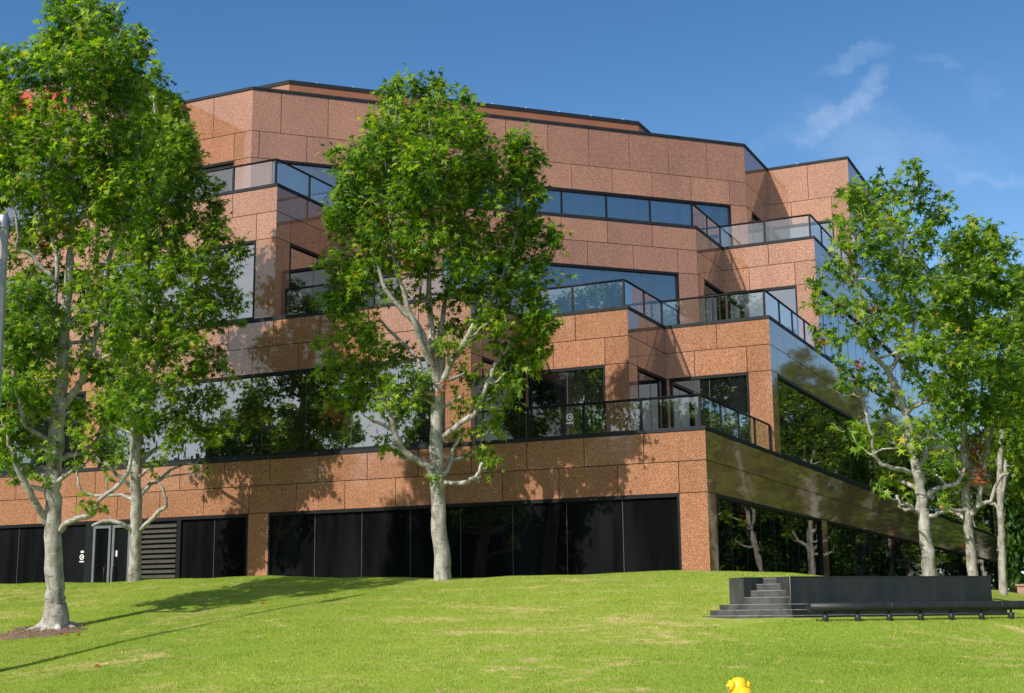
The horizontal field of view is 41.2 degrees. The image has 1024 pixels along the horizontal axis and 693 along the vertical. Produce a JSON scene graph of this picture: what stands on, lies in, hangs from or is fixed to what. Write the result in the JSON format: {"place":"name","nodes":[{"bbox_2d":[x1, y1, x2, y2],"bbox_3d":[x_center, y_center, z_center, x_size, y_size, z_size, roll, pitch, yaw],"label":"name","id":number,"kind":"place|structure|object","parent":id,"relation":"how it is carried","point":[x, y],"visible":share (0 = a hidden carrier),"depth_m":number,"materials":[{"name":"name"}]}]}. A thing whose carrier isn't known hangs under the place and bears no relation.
{"place":"outdoors","nodes":[
{"label":"outdoors","id":0,"kind":"place"},
{"bbox_2d":[0,570,1023,692],"bbox_3d":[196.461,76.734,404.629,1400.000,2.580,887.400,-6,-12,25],"label":"lawn","id":1,"kind":"structure","parent":0,"point":[728,623],"depth_m":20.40,"materials":[{"name":"green plant"}]},
{"bbox_2d":[0,213,8,408],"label":"lamp post","id":2,"kind":"object","parent":1,"relation":"on","point":[4,226],"visible":1,"depth_m":24.41,"materials":[{"name":"grey metal"}]},
{"bbox_2d":[0,624,87,639],"bbox_3d":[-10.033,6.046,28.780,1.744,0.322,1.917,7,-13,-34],"label":"mulch","id":3,"kind":"object","parent":1,"relation":"on","point":[47,632],"visible":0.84,"depth_m":28.36,"materials":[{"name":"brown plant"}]},
{"bbox_2d":[0,0,173,630],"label":"sweetgum tree","id":4,"kind":"object","parent":1,"relation":"on","point":[73,58],"visible":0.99,"depth_m":28.50,"materials":[{"name":"green plant"}]},
{"bbox_2d":[76,58,257,581],"bbox_3d":[-9.386,-0.556,37.071,4.180,14.211,5.628,5,-12,-26],"label":"sweetgum tree","id":5,"kind":"object","parent":1,"relation":"on","point":[179,159],"visible":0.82,"depth_m":36.55,"materials":[{"name":"green plant"}]},
{"bbox_2d":[306,62,578,580],"bbox_3d":[-1.795,-0.676,32.624,5.567,12.904,5.228,8,-14,-38],"label":"sweetgum tree","id":6,"kind":"object","parent":1,"relation":"on","point":[369,165],"visible":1,"depth_m":32.47,"materials":[{"name":"green plant"}]},
{"bbox_2d":[0,77,998,589],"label":"office building","id":7,"kind":"structure","parent":1,"relation":"on","point":[682,407],"depth_m":40.87,"materials":[{"name":"red stone"}]},
{"bbox_2d":[3,271,57,346],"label":"window","id":8,"kind":"structure","parent":7,"relation":"in","point":[56,288],"depth_m":44.24,"materials":[{"name":"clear glass"}]},
{"bbox_2d":[0,83,67,118],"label":"channel letter sign","id":9,"kind":"object","parent":7,"relation":"attached to","point":[24,98],"visible":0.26,"depth_m":45.44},
{"bbox_2d":[0,150,83,227],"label":"window","id":10,"kind":"structure","parent":7,"relation":"in","point":[11,214],"depth_m":45.32,"materials":[{"name":"clear glass"}]},
{"bbox_2d":[0,391,85,473],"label":"window","id":11,"kind":"structure","parent":7,"relation":"in","point":[44,424],"depth_m":42.93,"materials":[{"name":"clear glass"}]},
{"bbox_2d":[0,522,87,583],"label":"window","id":12,"kind":"structure","parent":7,"relation":"in","point":[22,548],"depth_m":42.53,"materials":[{"name":"black glass"}]},
{"bbox_2d":[91,525,112,582],"bbox_3d":[-12.450,6.948,41.137,0.690,3.040,0.185,-6,-12,25],"label":"door","id":13,"kind":"structure","parent":7,"relation":"in","point":[102,535],"depth_m":41.30,"materials":[{"name":"metal"}]},
{"bbox_2d":[110,524,129,581],"bbox_3d":[-11.769,6.879,40.819,0.700,3.040,0.185,-6,-12,25],"label":"door","id":14,"kind":"structure","parent":7,"relation":"in","point":[120,536],"depth_m":40.99,"materials":[{"name":"glass"}]},
{"bbox_2d":[104,240,255,332],"bbox_3d":[-10.214,-1.727,41.753,5.730,2.420,0.112,-6,-12,25],"label":"window","id":15,"kind":"structure","parent":7,"relation":"in","point":[247,281],"depth_m":40.82,"materials":[{"name":"clear glass"}]},
{"bbox_2d":[187,160,233,196],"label":"window","id":16,"kind":"structure","parent":7,"relation":"in","point":[226,175],"depth_m":46.35,"materials":[{"name":"clear glass"}]},
{"bbox_2d":[177,514,247,578],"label":"window","id":17,"kind":"structure","parent":7,"relation":"in","point":[215,546],"depth_m":39.62,"materials":[{"name":"black glass"}]},
{"bbox_2d":[97,357,444,467],"bbox_3d":[-7.279,1.991,39.626,12.140,2.430,0.112,-6,-12,25],"label":"window","id":18,"kind":"structure","parent":7,"relation":"in","point":[273,413],"depth_m":39.33,"materials":[{"name":"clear glass"}]},
{"bbox_2d":[288,243,339,314],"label":"window","id":19,"kind":"structure","parent":7,"relation":"in","point":[301,274],"depth_m":41.70,"materials":[{"name":"black glass"}]},
{"bbox_2d":[342,255,400,307],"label":"window","id":20,"kind":"structure","parent":7,"relation":"in","point":[377,299],"depth_m":42.79,"materials":[{"name":"clear glass"}]},
{"bbox_2d":[267,493,681,577],"bbox_3d":[-1.366,5.777,36.041,12.300,3.210,0.112,-6,-12,25],"label":"window","id":21,"kind":"structure","parent":7,"relation":"in","point":[632,533],"depth_m":35.80,"materials":[{"name":"black glass"}]},
{"bbox_2d":[271,160,731,246],"bbox_3d":[0.095,-4.665,48.756,17.451,2.440,0.112,3,-12,-19],"label":"window","id":22,"kind":"structure","parent":7,"relation":"in","point":[573,203],"depth_m":50.08,"materials":[{"name":"blue glass"}]},
{"bbox_2d":[482,357,525,440],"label":"window","id":23,"kind":"structure","parent":7,"relation":"in","point":[514,423],"depth_m":38.90,"materials":[{"name":"black glass"}]},
{"bbox_2d":[442,254,679,325],"bbox_3d":[1.672,-1.475,43.701,8.177,2.420,0.112,3,-12,-19],"label":"window","id":24,"kind":"structure","parent":7,"relation":"in","point":[662,285],"depth_m":44.38,"materials":[{"name":"blue glass"}]},
{"bbox_2d":[528,365,606,436],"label":"window","id":25,"kind":"structure","parent":7,"relation":"in","point":[587,383],"depth_m":39.36,"materials":[{"name":"black glass"}]},
{"bbox_2d":[637,366,667,429],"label":"window","id":26,"kind":"structure","parent":7,"relation":"in","point":[650,384],"depth_m":40.39,"materials":[{"name":"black glass"}]},
{"bbox_2d":[669,372,751,442],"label":"window","id":27,"kind":"structure","parent":7,"relation":"in","point":[732,390],"depth_m":40.82,"materials":[{"name":"black glass"}]},
{"bbox_2d":[704,279,725,320],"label":"window","id":28,"kind":"structure","parent":7,"relation":"in","point":[719,302],"depth_m":47.20,"materials":[{"name":"black glass"}]},
{"bbox_2d":[752,211,769,242],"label":"window","id":29,"kind":"structure","parent":7,"relation":"in","point":[758,230],"depth_m":53.66,"materials":[{"name":"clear glass"}]},
{"bbox_2d":[727,285,798,335],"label":"window","id":30,"kind":"structure","parent":7,"relation":"in","point":[747,304],"depth_m":47.51,"materials":[{"name":"clear glass"}]},
{"bbox_2d":[716,494,823,575],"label":"window","id":31,"kind":"structure","parent":7,"relation":"in","point":[755,537],"depth_m":38.18,"materials":[{"name":"black glass"}]},
{"bbox_2d":[772,220,834,253],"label":"window","id":32,"kind":"structure","parent":7,"relation":"in","point":[796,230],"depth_m":54.44,"materials":[{"name":"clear glass"}]},
{"bbox_2d":[857,184,878,229],"bbox_3d":[14.687,-5.799,56.255,0.230,1.000,3.890,-6,-12,25],"label":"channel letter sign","id":33,"kind":"object","parent":7,"relation":"attached to","point":[864,189],"visible":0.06,"depth_m":56.35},
{"bbox_2d":[778,374,994,535],"bbox_3d":[19.656,6.575,64.727,0.112,2.430,54.460,-6,-12,25],"label":"window","id":34,"kind":"structure","parent":7,"relation":"in","point":[799,408],"depth_m":48.00,"materials":[{"name":"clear glass"}]},
{"bbox_2d":[822,290,989,472],"bbox_3d":[21.047,3.122,68.458,0.112,2.420,47.800,-6,-12,25],"label":"window","id":35,"kind":"structure","parent":7,"relation":"in","point":[853,350],"depth_m":54.77,"materials":[{"name":"blue glass"}]},
{"bbox_2d":[826,520,998,589],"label":"window","id":36,"kind":"structure","parent":7,"relation":"in","point":[899,557],"depth_m":53.68,"materials":[{"name":"black glass"}]},
{"bbox_2d":[855,225,983,400],"bbox_3d":[22.469,-0.343,72.256,0.112,2.440,41.000,-6,-12,25],"label":"window","id":37,"kind":"structure","parent":7,"relation":"in","point":[869,283],"depth_m":58.73,"materials":[{"name":"blue glass"}]},
{"bbox_2d":[726,677,752,692],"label":"fire hydrant","id":38,"kind":"object","parent":1,"relation":"on","point":[738,685],"visible":1,"depth_m":14.22,"materials":[{"name":"yellow metal"}]},
{"bbox_2d":[703,576,1014,617],"bbox_3d":[5.678,4.226,22.325,5.097,0.885,1.314,3,-12,-18],"label":"stone platform","id":39,"kind":"object","parent":1,"relation":"on","point":[774,597],"visible":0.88,"depth_m":21.91,"materials":[{"name":"black stone"}]},
{"bbox_2d":[798,153,965,575],"bbox_3d":[7.898,0.681,28.651,3.484,9.538,4.485,-6,-12,25],"label":"sweetgum tree","id":40,"kind":"object","parent":1,"relation":"on","point":[854,197],"visible":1,"depth_m":28.79,"materials":[{"name":"green plant"}]},
{"bbox_2d":[807,601,1023,621],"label":"pipe rail","id":41,"kind":"object","parent":1,"relation":"on","point":[858,607],"visible":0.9,"depth_m":21.27,"materials":[{"name":"black metal"}]},
{"bbox_2d":[916,211,1023,575],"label":"sweetgum tree","id":42,"kind":"object","parent":1,"relation":"on","point":[963,359],"visible":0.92,"depth_m":36.83,"materials":[{"name":"green plant"}]},
{"bbox_2d":[980,255,1023,594],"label":"sweetgum tree","id":43,"kind":"object","parent":1,"relation":"on","point":[1013,452],"visible":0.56,"depth_m":45.90,"materials":[{"name":"green plant"}]},
{"bbox_2d":[985,396,1023,542],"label":"sweetgum tree","id":44,"kind":"object","parent":1,"relation":"on","point":[1013,499],"visible":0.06,"depth_m":63.96,"materials":[{"name":"green plant"}]},
{"bbox_2d":[989,409,1023,497],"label":"sweetgum tree","id":45,"kind":"object","parent":1,"relation":"on","point":[1012,468],"visible":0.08,"depth_m":55.68,"materials":[{"name":"green plant"}]},
{"bbox_2d":[990,436,1023,590],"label":"hedge shrub","id":46,"kind":"object","parent":1,"relation":"on","point":[1014,529],"visible":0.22,"depth_m":114.33,"materials":[{"name":"green plant"}]},
{"bbox_2d":[1015,584,1023,593],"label":"block wall","id":47,"kind":"structure","parent":1,"relation":"on","point":[1020,588],"depth_m":54.74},
{"bbox_2d":[0,0,1023,589],"label":"sky","id":48,"kind":"structure","parent":0,"point":[873,83],"materials":[{"name":"blue"}]}
]}

